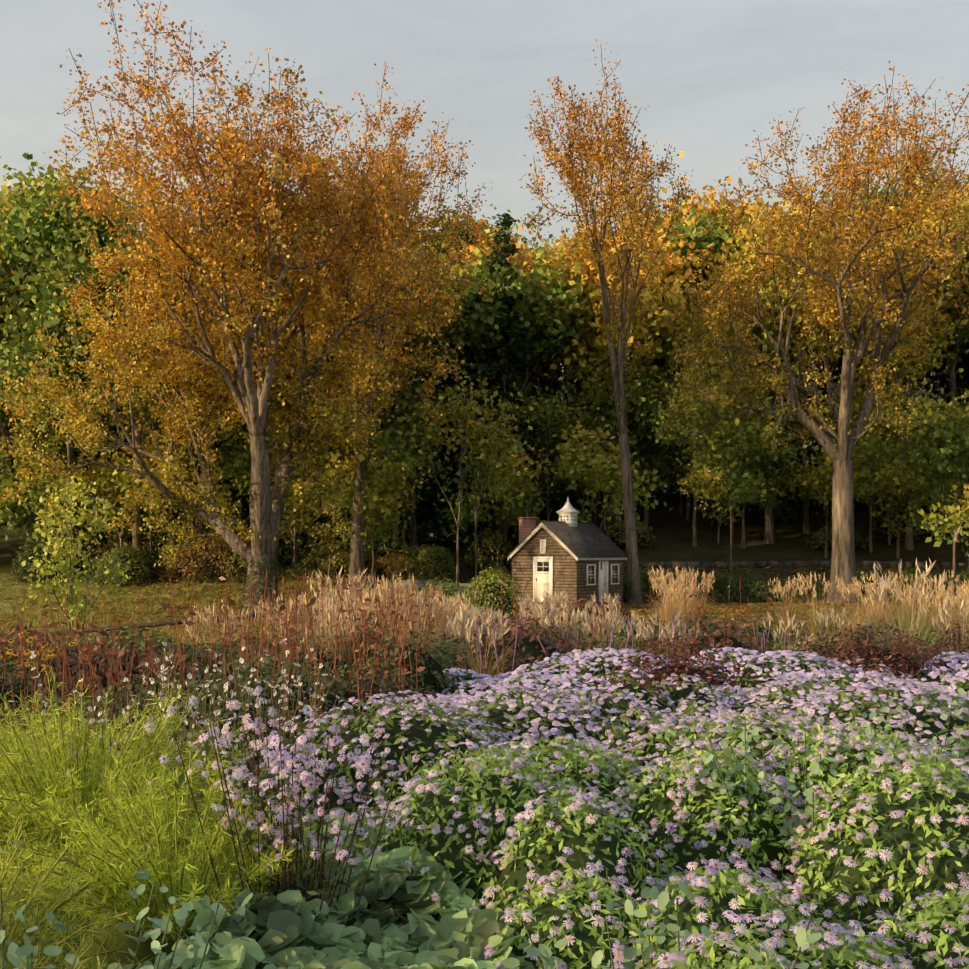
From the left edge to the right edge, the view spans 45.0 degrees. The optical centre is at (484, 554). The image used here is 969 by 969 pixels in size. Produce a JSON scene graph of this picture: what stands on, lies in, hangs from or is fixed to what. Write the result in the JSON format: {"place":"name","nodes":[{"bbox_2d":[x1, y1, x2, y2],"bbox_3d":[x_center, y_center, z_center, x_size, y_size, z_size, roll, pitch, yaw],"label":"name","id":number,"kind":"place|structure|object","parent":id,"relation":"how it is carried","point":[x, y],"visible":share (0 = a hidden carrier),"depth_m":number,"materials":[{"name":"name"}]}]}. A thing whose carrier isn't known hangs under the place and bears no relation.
{"place":"outdoors","nodes":[
{"label":"outdoors","id":0,"kind":"place"},
{"bbox_2d":[0,380,968,692],"bbox_3d":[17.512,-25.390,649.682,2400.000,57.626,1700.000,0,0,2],"label":"ground","id":1,"kind":"structure","parent":0,"point":[672,530],"depth_m":70.31,"materials":[{"name":"green plant"}]},
{"bbox_2d":[21,476,137,645],"bbox_3d":[-7.063,0.994,20.422,1.863,4.803,1.795,0,0,2],"label":"sapling","id":2,"kind":"object","parent":1,"relation":"on","point":[63,566],"visible":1,"depth_m":20.43,"materials":[{"name":"green plant"}]},
{"bbox_2d":[6,604,283,650],"bbox_3d":[-8.503,2.148,20.717,9.608,2.456,1.980,0,0,2],"label":"rail fence","id":3,"kind":"object","parent":1,"relation":"on","point":[151,624],"depth_m":21.56,"materials":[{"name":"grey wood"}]},
{"bbox_2d":[0,0,467,621],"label":"tree","id":4,"kind":"object","parent":1,"relation":"on","point":[260,238],"visible":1,"depth_m":49.74,"materials":[{"name":"orange plant"}]},
{"bbox_2d":[277,61,503,589],"bbox_3d":[-5.381,-11.424,59.753,12.822,27.151,15.025,0,0,2],"label":"tree","id":5,"kind":"object","parent":1,"relation":"on","point":[356,562],"visible":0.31,"depth_m":59.27,"materials":[{"name":"orange plant"}]},
{"bbox_2d":[0,563,960,649],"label":"meadow grass","id":6,"kind":"structure","parent":1,"relation":"on","point":[148,611],"depth_m":54.46,"materials":[{"name":"plant"}]},
{"bbox_2d":[0,565,965,649],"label":"fallen leaves","id":7,"kind":"object","parent":1,"relation":"on","point":[726,607],"visible":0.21,"depth_m":53.65,"materials":[{"name":"brown plant"}]},
{"bbox_2d":[0,667,968,968],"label":"plants","id":8,"kind":"object","parent":1,"relation":"on","point":[114,877],"visible":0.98,"depth_m":4.03,"materials":[{"name":"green plant"}]},
{"bbox_2d":[0,149,968,580],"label":"forest trees","id":9,"kind":"object","parent":1,"relation":"on","point":[532,323],"visible":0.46,"depth_m":70.56,"materials":[{"name":"green plant"}]},
{"bbox_2d":[0,341,968,594],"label":"understory trees","id":10,"kind":"object","parent":1,"relation":"on","point":[589,463],"visible":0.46,"depth_m":65.27,"materials":[{"name":"green plant"}]},
{"bbox_2d":[0,568,968,882],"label":"perennials","id":11,"kind":"object","parent":1,"relation":"on","point":[294,680],"visible":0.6,"depth_m":10.50,"materials":[{"name":"brown plant"}]},
{"bbox_2d":[0,448,968,705],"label":"shrubs","id":12,"kind":"object","parent":1,"relation":"on","point":[220,558],"visible":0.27,"depth_m":62.05,"materials":[{"name":"green plant"}]},
{"bbox_2d":[507,498,627,610],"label":"cottage","id":13,"kind":"structure","parent":1,"relation":"on","point":[572,556],"depth_m":53.20,"materials":[{"name":"brown wood"}]},
{"bbox_2d":[166,525,968,676],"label":"ornamental grasses","id":14,"kind":"object","parent":1,"relation":"on","point":[454,622],"visible":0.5,"depth_m":20.59,"materials":[{"name":"beige plant"}]},
{"bbox_2d":[227,646,968,968],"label":"aster flowers","id":15,"kind":"object","parent":1,"relation":"on","point":[562,797],"visible":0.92,"depth_m":4.49,"materials":[{"name":"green plant"}]},
{"bbox_2d":[518,39,695,605],"bbox_3d":[7.048,-10.825,56.925,8.681,27.061,10.464,0,0,41],"label":"tree","id":16,"kind":"object","parent":1,"relation":"on","point":[570,171],"visible":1,"depth_m":56.60,"materials":[{"name":"orange plant"}]},
{"bbox_2d":[394,560,967,592],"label":"stone retaining wall","id":17,"kind":"structure","parent":1,"relation":"on","point":[764,564],"depth_m":62.83,"materials":[{"name":"grey stone"}]},
{"bbox_2d":[646,61,968,603],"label":"tree","id":18,"kind":"object","parent":1,"relation":"on","point":[840,450],"visible":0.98,"depth_m":55.60,"materials":[{"name":"orange plant"}]},
{"bbox_2d":[0,0,968,381],"label":"sky","id":19,"kind":"structure","parent":0,"point":[710,74],"materials":[{"name":"grey"}]}
]}

